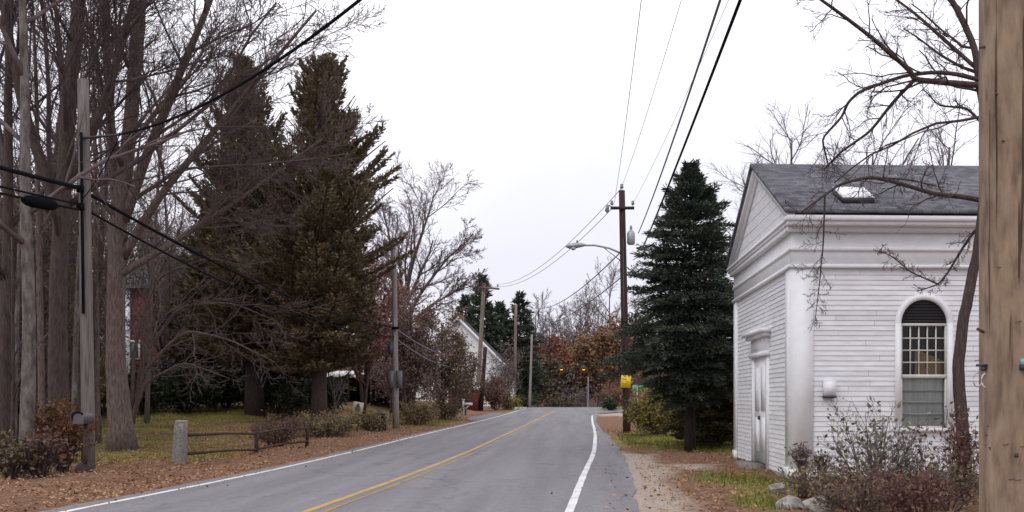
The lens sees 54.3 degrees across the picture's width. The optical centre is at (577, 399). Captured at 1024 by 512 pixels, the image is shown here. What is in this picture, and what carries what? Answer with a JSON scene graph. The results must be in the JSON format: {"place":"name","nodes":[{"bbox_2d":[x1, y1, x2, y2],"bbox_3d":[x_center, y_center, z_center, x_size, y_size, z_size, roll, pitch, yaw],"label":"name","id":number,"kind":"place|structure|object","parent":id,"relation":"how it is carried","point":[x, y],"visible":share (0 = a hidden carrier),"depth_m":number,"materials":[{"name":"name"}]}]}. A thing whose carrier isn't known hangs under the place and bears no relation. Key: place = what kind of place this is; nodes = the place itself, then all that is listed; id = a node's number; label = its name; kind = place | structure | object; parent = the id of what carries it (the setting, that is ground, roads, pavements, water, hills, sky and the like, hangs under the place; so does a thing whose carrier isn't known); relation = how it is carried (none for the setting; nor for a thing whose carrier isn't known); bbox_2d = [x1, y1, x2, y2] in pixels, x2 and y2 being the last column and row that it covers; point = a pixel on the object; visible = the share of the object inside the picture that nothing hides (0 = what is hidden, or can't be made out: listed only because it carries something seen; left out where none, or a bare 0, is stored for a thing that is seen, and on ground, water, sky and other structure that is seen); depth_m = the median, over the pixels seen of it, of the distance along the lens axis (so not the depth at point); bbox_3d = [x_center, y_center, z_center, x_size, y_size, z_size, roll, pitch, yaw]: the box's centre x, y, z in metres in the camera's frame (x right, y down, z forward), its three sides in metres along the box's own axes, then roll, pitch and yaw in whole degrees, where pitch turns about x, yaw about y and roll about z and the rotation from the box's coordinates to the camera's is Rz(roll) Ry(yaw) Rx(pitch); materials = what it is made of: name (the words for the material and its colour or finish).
{"place":"outdoors","nodes":[
{"label":"outdoors","id":0,"kind":"place"},
{"bbox_2d":[39,407,639,511],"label":"road","id":1,"kind":"structure","parent":0,"point":[532,467],"depth_m":18.71,"materials":[{"name":"asphalt"}]},
{"bbox_2d":[60,408,526,511],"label":"road edge line","id":2,"kind":"object","parent":1,"relation":"on","point":[248,474],"visible":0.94,"depth_m":18.89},
{"bbox_2d":[301,411,555,511],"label":"road centre line","id":3,"kind":"object","parent":1,"relation":"on","point":[351,495],"visible":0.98,"depth_m":18.89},
{"bbox_2d":[565,416,596,511],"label":"road edge line","id":4,"kind":"object","parent":1,"relation":"on","point":[572,503],"visible":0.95,"depth_m":18.54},
{"bbox_2d":[0,362,978,511],"bbox_3d":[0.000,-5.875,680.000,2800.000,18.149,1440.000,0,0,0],"label":"ground","id":5,"kind":"structure","parent":0,"point":[608,421],"depth_m":22.29,"materials":[{"name":"soil"}]},
{"bbox_2d":[0,429,47,479],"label":"leafy shrub","id":6,"kind":"object","parent":5,"relation":"on","point":[12,471],"visible":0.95,"depth_m":18.49,"materials":[{"name":"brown plant"}]},
{"bbox_2d":[0,216,61,449],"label":"sapling","id":7,"kind":"object","parent":5,"relation":"on","point":[14,383],"visible":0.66,"depth_m":21.00,"materials":[{"name":"brown plant"}]},
{"bbox_2d":[4,421,80,477],"bbox_3d":[-10.190,0.970,18.928,1.443,1.128,1.311,0,0,0],"label":"leafy shrub","id":8,"kind":"object","parent":5,"relation":"on","point":[46,441],"visible":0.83,"depth_m":18.82,"materials":[{"name":"red plant"}]},
{"bbox_2d":[0,8,110,445],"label":"slender tree","id":9,"kind":"object","parent":5,"relation":"on","point":[17,309],"visible":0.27,"depth_m":27.00,"materials":[{"name":"brown plant"}]},
{"bbox_2d":[0,0,117,434],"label":"slender tree","id":10,"kind":"object","parent":5,"relation":"on","point":[40,327],"visible":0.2,"depth_m":25.96,"materials":[{"name":"brown plant"}]},
{"bbox_2d":[0,122,126,438],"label":"tree","id":11,"kind":"object","parent":5,"relation":"on","point":[46,282],"visible":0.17,"depth_m":29.14,"materials":[{"name":"brown plant"}]},
{"bbox_2d":[31,395,101,472],"bbox_3d":[-10.596,0.723,20.314,1.773,1.669,1.439,0,0,45],"label":"leafy shrub","id":12,"kind":"object","parent":5,"relation":"on","point":[52,418],"visible":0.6,"depth_m":20.27,"materials":[{"name":"brown plant"}]},
{"bbox_2d":[0,106,150,421],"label":"tree","id":13,"kind":"object","parent":5,"relation":"on","point":[69,343],"visible":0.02,"depth_m":35.01,"materials":[{"name":"brown plant"}]},
{"bbox_2d":[71,412,94,464],"bbox_3d":[-9.893,0.899,19.915,0.242,1.316,0.470,0,0,0],"label":"mailbox","id":14,"kind":"object","parent":5,"relation":"on","point":[85,419],"visible":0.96,"depth_m":19.96,"materials":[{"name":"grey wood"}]},
{"bbox_2d":[0,0,181,456],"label":"ash tree","id":15,"kind":"object","parent":5,"relation":"on","point":[6,148],"visible":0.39,"depth_m":23.91,"materials":[{"name":"brown plant"}]},
{"bbox_2d":[2,119,186,408],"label":"tree","id":16,"kind":"object","parent":5,"relation":"on","point":[136,255],"visible":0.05,"depth_m":41.36,"materials":[{"name":"brown plant"}]},
{"bbox_2d":[76,78,118,470],"bbox_3d":[-9.765,-2.356,20.395,1.071,8.459,0.392,0,0,8],"label":"utility pole","id":17,"kind":"object","parent":5,"relation":"on","point":[86,326],"visible":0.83,"depth_m":20.40,"materials":[{"name":"wood"}]},
{"bbox_2d":[0,165,79,189],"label":"overhead wire","id":18,"kind":"object","parent":17,"relation":"attached to","point":[33,176],"visible":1,"depth_m":18.80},
{"bbox_2d":[0,192,79,210],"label":"overhead wire","id":19,"kind":"object","parent":17,"relation":"attached to","point":[11,195],"visible":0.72,"depth_m":18.28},
{"bbox_2d":[20,195,58,209],"bbox_3d":[-10.171,-3.720,18.850,0.230,0.255,0.921,0,0,10],"label":"splice case","id":20,"kind":"object","parent":19,"relation":"hanging from","point":[38,202],"visible":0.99,"depth_m":18.73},
{"bbox_2d":[78,205,393,336],"bbox_3d":[-9.200,-3.310,32.524,0.043,1.298,24.625,0,0,4],"label":"overhead wire","id":21,"kind":"object","parent":17,"relation":"attached to","point":[128,233],"visible":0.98,"depth_m":26.17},
{"bbox_2d":[119,0,361,135],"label":"overhead wire","id":22,"kind":"object","parent":17,"relation":"attached to","point":[328,24],"visible":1,"depth_m":15.33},
{"bbox_2d":[91,194,393,327],"bbox_3d":[-9.204,-3.718,32.523,0.065,1.229,24.627,0,0,4],"label":"overhead wire","id":23,"kind":"object","parent":17,"relation":"attached to","point":[169,238],"visible":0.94,"depth_m":25.95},
{"bbox_2d":[0,0,214,436],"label":"bare tree","id":24,"kind":"object","parent":5,"relation":"on","point":[18,158],"visible":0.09,"depth_m":31.04,"materials":[{"name":"brown plant"}]},
{"bbox_2d":[30,0,198,448],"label":"slender tree","id":25,"kind":"object","parent":5,"relation":"on","point":[75,345],"visible":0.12,"depth_m":27.94,"materials":[{"name":"brown plant"}]},
{"bbox_2d":[0,0,229,477],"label":"ash tree","id":26,"kind":"object","parent":5,"relation":"on","point":[24,239],"visible":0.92,"depth_m":19.74,"materials":[{"name":"brown plant"}]},
{"bbox_2d":[30,0,205,442],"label":"slender tree","id":27,"kind":"object","parent":5,"relation":"on","point":[96,348],"visible":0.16,"depth_m":29.95,"materials":[{"name":"grey plant"}]},
{"bbox_2d":[0,1,251,436],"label":"bare tree","id":28,"kind":"object","parent":5,"relation":"on","point":[102,228],"visible":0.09,"depth_m":32.96,"materials":[{"name":"brown plant"}]},
{"bbox_2d":[98,31,195,423],"bbox_3d":[-15.979,-6.489,37.785,5.074,15.090,3.582,0,0,14],"label":"slender tree","id":29,"kind":"object","parent":5,"relation":"on","point":[147,388],"visible":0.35,"depth_m":37.94,"materials":[{"name":"brown plant"}]},
{"bbox_2d":[103,360,195,414],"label":"rhododendron","id":30,"kind":"object","parent":5,"relation":"on","point":[161,392],"visible":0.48,"depth_m":43.61,"materials":[{"name":"green plant"}]},
{"bbox_2d":[104,164,203,404],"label":"tree","id":31,"kind":"object","parent":5,"relation":"on","point":[166,289],"visible":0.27,"depth_m":51.17,"materials":[{"name":"brown plant"}]},
{"bbox_2d":[125,172,204,351],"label":"tree","id":32,"kind":"object","parent":5,"relation":"on","point":[186,227],"visible":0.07,"depth_m":56.09,"materials":[{"name":"brown plant"}]},
{"bbox_2d":[132,98,198,403],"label":"bare tree","id":33,"kind":"object","parent":5,"relation":"on","point":[165,200],"visible":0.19,"depth_m":58.03,"materials":[{"name":"brown plant"}]},
{"bbox_2d":[0,0,340,465],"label":"maple tree","id":34,"kind":"object","parent":5,"relation":"on","point":[58,375],"visible":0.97,"depth_m":22.43,"materials":[{"name":"brown plant"}]},
{"bbox_2d":[171,419,187,463],"bbox_3d":[-9.277,1.117,23.200,0.327,1.292,0.237,0,0,0],"label":"stone post","id":35,"kind":"object","parent":5,"relation":"on","point":[179,448],"visible":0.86,"depth_m":23.10,"materials":[{"name":"stone"}]},
{"bbox_2d":[100,255,264,402],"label":"red house","id":36,"kind":"structure","parent":5,"relation":"on","point":[129,350],"depth_m":62.00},
{"bbox_2d":[151,357,227,412],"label":"rhododendron","id":37,"kind":"object","parent":5,"relation":"on","point":[182,400],"visible":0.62,"depth_m":45.37,"materials":[{"name":"green plant"}]},
{"bbox_2d":[0,0,389,451],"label":"maple tree","id":38,"kind":"object","parent":5,"relation":"on","point":[121,433],"visible":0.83,"depth_m":26.71,"materials":[{"name":"brown plant"}]},
{"bbox_2d":[153,211,236,408],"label":"cedar tree","id":39,"kind":"object","parent":5,"relation":"on","point":[177,358],"visible":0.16,"depth_m":49.13,"materials":[{"name":"green plant"}]},
{"bbox_2d":[74,209,333,423],"bbox_3d":[-11.745,-2.288,30.239,8.132,7.394,4.453,0,0,0],"label":"dogwood tree","id":40,"kind":"object","parent":5,"relation":"on","point":[136,394],"visible":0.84,"depth_m":30.69,"materials":[{"name":"brown plant"}]},
{"bbox_2d":[194,361,244,408],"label":"rhododendron","id":41,"kind":"object","parent":5,"relation":"on","point":[230,390],"visible":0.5,"depth_m":47.29,"materials":[{"name":"green plant"}]},
{"bbox_2d":[166,52,299,416],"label":"cedar tree","id":42,"kind":"object","parent":5,"relation":"on","point":[254,404],"visible":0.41,"depth_m":42.65,"materials":[{"name":"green plant"}]},
{"bbox_2d":[187,423,308,454],"bbox_3d":[-8.819,1.205,27.309,0.177,0.960,7.657,0,0,6],"label":"rail fence","id":43,"kind":"object","parent":5,"relation":"on","point":[256,433],"visible":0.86,"depth_m":27.09,"materials":[{"name":"brown wood"}]},
{"bbox_2d":[232,365,311,412],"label":"rhododendron","id":44,"kind":"object","parent":5,"relation":"on","point":[269,388],"visible":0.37,"depth_m":46.16,"materials":[{"name":"green plant"}]},
{"bbox_2d":[236,408,316,446],"bbox_3d":[-8.996,0.901,29.944,2.220,1.299,2.077,0,0,0],"label":"brush","id":45,"kind":"object","parent":5,"relation":"on","point":[273,437],"visible":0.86,"depth_m":29.79,"materials":[{"name":"brown plant"}]},
{"bbox_2d":[271,372,349,418],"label":"dark shrub","id":46,"kind":"object","parent":5,"relation":"on","point":[297,403],"visible":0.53,"depth_m":44.00,"materials":[{"name":"green plant"}]},
{"bbox_2d":[227,50,415,419],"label":"cedar tree","id":47,"kind":"object","parent":5,"relation":"on","point":[324,248],"visible":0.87,"depth_m":40.83,"materials":[{"name":"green plant"}]},
{"bbox_2d":[294,408,365,437],"bbox_3d":[-9.455,0.957,37.100,2.934,1.336,3.155,0,0,0],"label":"brush","id":48,"kind":"object","parent":5,"relation":"on","point":[328,425],"visible":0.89,"depth_m":36.74,"materials":[{"name":"plant"}]},
{"bbox_2d":[311,363,357,417],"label":"sapling","id":49,"kind":"object","parent":5,"relation":"on","point":[333,395],"visible":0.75,"depth_m":42.97,"materials":[{"name":"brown plant"}]},
{"bbox_2d":[327,369,389,405],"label":"garage","id":50,"kind":"structure","parent":5,"relation":"on","point":[354,395],"depth_m":68.00,"materials":[{"name":"brown wood"}]},
{"bbox_2d":[351,410,392,430],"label":"brush","id":51,"kind":"object","parent":5,"relation":"on","point":[368,424],"visible":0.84,"depth_m":43.19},
{"bbox_2d":[340,234,415,415],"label":"red twig tree","id":52,"kind":"object","parent":5,"relation":"on","point":[385,313],"visible":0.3,"depth_m":53.93,"materials":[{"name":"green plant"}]},
{"bbox_2d":[388,237,401,428],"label":"utility pole","id":53,"kind":"object","parent":5,"relation":"on","point":[395,379],"visible":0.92,"depth_m":44.88,"materials":[{"name":"wood"}]},
{"bbox_2d":[370,286,431,412],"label":"tree","id":54,"kind":"object","parent":5,"relation":"on","point":[388,355],"visible":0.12,"depth_m":61.57,"materials":[{"name":"brown plant"}]},
{"bbox_2d":[0,400,815,511],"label":"grass","id":55,"kind":"structure","parent":5,"relation":"on","point":[762,480],"depth_m":29.49,"materials":[{"name":"plant"}]},
{"bbox_2d":[368,272,464,408],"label":"tree","id":56,"kind":"object","parent":5,"relation":"on","point":[412,380],"visible":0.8,"depth_m":57.57,"materials":[{"name":"brown plant"}]},
{"bbox_2d":[390,395,448,425],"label":"brush","id":57,"kind":"object","parent":5,"relation":"on","point":[411,412],"visible":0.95,"depth_m":51.66,"materials":[{"name":"plant"}]},
{"bbox_2d":[368,151,490,409],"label":"bare tree","id":58,"kind":"object","parent":5,"relation":"on","point":[413,259],"visible":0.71,"depth_m":66.00,"materials":[{"name":"grey plant"}]},
{"bbox_2d":[408,301,480,418],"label":"tree","id":59,"kind":"object","parent":5,"relation":"on","point":[448,385],"visible":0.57,"depth_m":63.52,"materials":[{"name":"brown plant"}]},
{"bbox_2d":[431,397,466,419],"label":"brush","id":60,"kind":"object","parent":5,"relation":"on","point":[453,409],"visible":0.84,"depth_m":61.64,"materials":[{"name":"green plant"}]},
{"bbox_2d":[415,315,518,406],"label":"white house","id":61,"kind":"structure","parent":5,"relation":"on","point":[471,332],"depth_m":100.00,"materials":[{"name":"wood"}]},
{"bbox_2d":[445,337,491,414],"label":"tree","id":62,"kind":"object","parent":5,"relation":"on","point":[480,385],"visible":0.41,"depth_m":73.68,"materials":[{"name":"brown plant"}]},
{"bbox_2d":[469,282,499,387],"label":"utility pole","id":63,"kind":"object","parent":5,"relation":"on","point":[480,344],"visible":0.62,"depth_m":84.84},
{"bbox_2d":[0,403,978,511],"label":"fallen leaves","id":64,"kind":"object","parent":5,"relation":"on","point":[21,477],"visible":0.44,"depth_m":20.43,"materials":[{"name":"brown plant"}]},
{"bbox_2d":[464,274,516,376],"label":"spruce tree","id":65,"kind":"object","parent":5,"relation":"on","point":[489,323],"visible":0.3,"depth_m":111.46,"materials":[{"name":"green plant"}]},
{"bbox_2d":[479,378,512,409],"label":"shrub","id":66,"kind":"object","parent":5,"relation":"on","point":[494,398],"visible":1,"depth_m":83.69,"materials":[{"name":"red plant"}]},
{"bbox_2d":[485,300,524,394],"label":"spruce tree","id":67,"kind":"object","parent":5,"relation":"on","point":[502,310],"visible":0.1,"depth_m":119.37,"materials":[{"name":"green plant"}]},
{"bbox_2d":[486,336,526,392],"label":"shrub","id":68,"kind":"object","parent":5,"relation":"on","point":[505,367],"visible":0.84,"depth_m":95.75,"materials":[{"name":"plant"}]},
{"bbox_2d":[498,290,551,405],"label":"spruce tree","id":69,"kind":"object","parent":5,"relation":"on","point":[524,343],"visible":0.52,"depth_m":113.43,"materials":[{"name":"green plant"}]},
{"bbox_2d":[518,288,561,406],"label":"bare tree","id":70,"kind":"object","parent":5,"relation":"on","point":[542,328],"visible":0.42,"depth_m":159.29,"materials":[{"name":"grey plant"}]},
{"bbox_2d":[521,303,575,358],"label":"bare tree","id":71,"kind":"object","parent":5,"relation":"on","point":[550,308],"visible":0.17,"depth_m":184.58,"materials":[{"name":"grey plant"}]},
{"bbox_2d":[532,349,573,406],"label":"autumn tree","id":72,"kind":"object","parent":5,"relation":"on","point":[551,365],"visible":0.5,"depth_m":149.19,"materials":[{"name":"brown plant"}]},
{"bbox_2d":[533,323,574,370],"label":"autumn tree","id":73,"kind":"object","parent":5,"relation":"on","point":[556,349],"visible":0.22,"depth_m":159.43,"materials":[{"name":"brown plant"}]},
{"bbox_2d":[544,395,576,406],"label":"shrub","id":74,"kind":"object","parent":5,"relation":"on","point":[560,403],"visible":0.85,"depth_m":127.34,"materials":[{"name":"green plant"}]},
{"bbox_2d":[548,360,597,405],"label":"autumn tree","id":75,"kind":"object","parent":5,"relation":"on","point":[573,375],"visible":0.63,"depth_m":149.04,"materials":[{"name":"brown plant"}]},
{"bbox_2d":[546,283,617,406],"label":"bare tree","id":76,"kind":"object","parent":5,"relation":"on","point":[569,316],"visible":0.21,"depth_m":188.88,"materials":[{"name":"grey plant"}]},
{"bbox_2d":[559,318,604,406],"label":"autumn tree","id":77,"kind":"object","parent":5,"relation":"on","point":[571,342],"visible":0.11,"depth_m":164.48,"materials":[{"name":"brown plant"}]},
{"bbox_2d":[567,323,618,406],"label":"autumn tree","id":78,"kind":"object","parent":5,"relation":"on","point":[579,355],"visible":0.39,"depth_m":148.93,"materials":[{"name":"brown plant"}]},
{"bbox_2d":[566,184,634,432],"bbox_3d":[0.923,-3.462,39.955,2.782,10.402,0.410,0,0,0],"label":"utility pole","id":79,"kind":"object","parent":5,"relation":"on","point":[621,207],"visible":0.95,"depth_m":39.88,"materials":[{"name":"wood"}]},
{"bbox_2d":[638,0,720,233],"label":"overhead wire","id":80,"kind":"object","parent":79,"relation":"attached to","point":[707,38],"visible":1,"depth_m":17.54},
{"bbox_2d":[644,0,741,243],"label":"overhead wire","id":81,"kind":"object","parent":79,"relation":"attached to","point":[716,63],"visible":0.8,"depth_m":17.74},
{"bbox_2d":[567,256,644,388],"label":"bare tree","id":82,"kind":"object","parent":5,"relation":"on","point":[601,302],"visible":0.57,"depth_m":169.96,"materials":[{"name":"grey plant"}]},
{"bbox_2d":[581,308,646,406],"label":"autumn tree","id":83,"kind":"object","parent":5,"relation":"on","point":[599,341],"visible":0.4,"depth_m":139.51,"materials":[{"name":"brown plant"}]},
{"bbox_2d":[619,387,678,434],"bbox_3d":[2.986,0.584,36.913,2.927,2.537,2.931,0,0,0],"label":"olive shrub","id":84,"kind":"object","parent":5,"relation":"on","point":[645,413],"visible":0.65,"depth_m":36.27,"materials":[{"name":"green plant"}]},
{"bbox_2d":[593,158,734,451],"bbox_3d":[3.166,-2.573,28.038,5.500,8.410,4.928,0,0,0],"label":"spruce tree","id":85,"kind":"object","parent":5,"relation":"on","point":[697,375],"visible":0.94,"depth_m":27.34,"materials":[{"name":"green plant"}]},
{"bbox_2d":[656,392,727,439],"bbox_3d":[3.781,0.383,31.519,2.660,2.321,2.119,0,0,-31],"label":"yew shrub","id":86,"kind":"object","parent":5,"relation":"on","point":[677,427],"visible":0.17,"depth_m":31.36,"materials":[{"name":"green plant"}]},
{"bbox_2d":[675,350,732,445],"bbox_3d":[4.464,0.004,30.453,2.797,3.159,3.442,0,0,32],"label":"yew shrub","id":87,"kind":"object","parent":5,"relation":"on","point":[720,430],"visible":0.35,"depth_m":29.91,"materials":[{"name":"green plant"}]},
{"bbox_2d":[702,98,856,250],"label":"bare tree","id":88,"kind":"object","parent":5,"relation":"on","point":[759,155],"visible":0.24,"depth_m":61.82,"materials":[{"name":"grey plant"}]},
{"bbox_2d":[775,495,803,509],"bbox_3d":[2.943,1.477,13.803,0.394,0.311,0.343,0,0,1],"label":"boulder","id":89,"kind":"object","parent":5,"relation":"on","point":[792,501],"visible":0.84,"depth_m":13.71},
{"bbox_2d":[784,441,813,498],"bbox_3d":[3.378,1.047,15.006,0.423,0.922,0.413,0,0,33],"label":"dry stub","id":90,"kind":"object","parent":5,"relation":"on","point":[805,452],"visible":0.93,"depth_m":14.97,"materials":[{"name":"brown plant"}]},
{"bbox_2d":[772,453,870,500],"bbox_3d":[3.573,1.154,14.587,1.442,0.760,1.489,0,0,0],"label":"brush","id":91,"kind":"object","parent":5,"relation":"on","point":[796,482],"visible":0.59,"depth_m":14.50,"materials":[{"name":"plant"}]},
{"bbox_2d":[808,442,837,495],"bbox_3d":[3.756,1.087,15.292,0.461,0.910,0.426,0,0,-34],"label":"dry stub","id":92,"kind":"object","parent":5,"relation":"on","point":[817,459],"visible":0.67,"depth_m":15.27,"materials":[{"name":"brown plant"}]},
{"bbox_2d":[725,164,978,479],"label":"white building","id":93,"kind":"structure","parent":5,"relation":"on","point":[885,336],"depth_m":18.58,"materials":[{"name":"wood"}]},
{"bbox_2d":[893,294,955,431],"bbox_3d":[6.465,-0.685,18.650,1.187,2.570,0.331,0,0,-2],"label":"window","id":94,"kind":"structure","parent":93,"relation":"in","point":[930,387],"depth_m":18.62,"materials":[{"name":"white paint"}]},
{"bbox_2d":[809,469,899,511],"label":"brush","id":95,"kind":"object","parent":5,"relation":"on","point":[836,495],"visible":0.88,"depth_m":12.78,"materials":[{"name":"brown plant"}]},
{"bbox_2d":[810,396,938,480],"bbox_3d":[4.522,0.772,15.189,1.878,1.700,1.606,0,0,-19],"label":"leafy shrub","id":96,"kind":"object","parent":5,"relation":"on","point":[869,460],"visible":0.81,"depth_m":15.13,"materials":[{"name":"brown plant"}]},
{"bbox_2d":[805,90,947,164],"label":"bare tree","id":97,"kind":"object","parent":5,"relation":"on","point":[901,144],"visible":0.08,"depth_m":49.28,"materials":[{"name":"brown plant"}]},
{"bbox_2d":[784,0,978,473],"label":"bare tree","id":98,"kind":"object","parent":5,"relation":"on","point":[958,375],"visible":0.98,"depth_m":14.73,"materials":[{"name":"brown plant"}]},
{"bbox_2d":[831,453,950,505],"bbox_3d":[4.305,1.145,13.920,1.512,0.771,1.444,0,0,36],"label":"brush","id":99,"kind":"object","parent":5,"relation":"on","point":[886,477],"visible":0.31,"depth_m":13.81,"materials":[{"name":"red plant"}]},
{"bbox_2d":[861,465,968,511],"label":"brush","id":100,"kind":"object","parent":5,"relation":"on","point":[924,490],"visible":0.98,"depth_m":12.26,"materials":[{"name":"red plant"}]},
{"bbox_2d":[876,420,954,480],"bbox_3d":[5.334,0.941,15.501,1.197,1.257,1.144,0,0,-40],"label":"leafy shrub","id":101,"kind":"object","parent":5,"relation":"on","point":[921,455],"visible":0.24,"depth_m":15.57,"materials":[{"name":"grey plant"}]},
{"bbox_2d":[892,455,978,511],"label":"brush","id":102,"kind":"object","parent":5,"relation":"on","point":[964,483],"visible":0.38,"depth_m":13.27,"materials":[{"name":"brown plant"}]},
{"bbox_2d":[894,66,978,165],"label":"bare tree","id":103,"kind":"object","parent":5,"relation":"on","point":[939,138],"visible":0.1,"depth_m":45.64,"materials":[{"name":"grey plant"}]},
{"bbox_2d":[921,401,978,503],"bbox_3d":[5.574,0.781,14.449,1.082,1.520,0.943,0,0,-34],"label":"leafy shrub","id":104,"kind":"object","parent":5,"relation":"on","point":[960,452],"visible":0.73,"depth_m":14.36,"materials":[{"name":"brown plant"}]},
{"bbox_2d":[973,0,1023,511],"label":"utility pole","id":105,"kind":"object","parent":5,"relation":"on","point":[1000,329],"visible":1,"depth_m":4.88,"materials":[{"name":"wood"}]},
{"bbox_2d":[0,0,978,347],"label":"sky","id":106,"kind":"structure","parent":0,"point":[530,98],"materials":[{"name":"white"}]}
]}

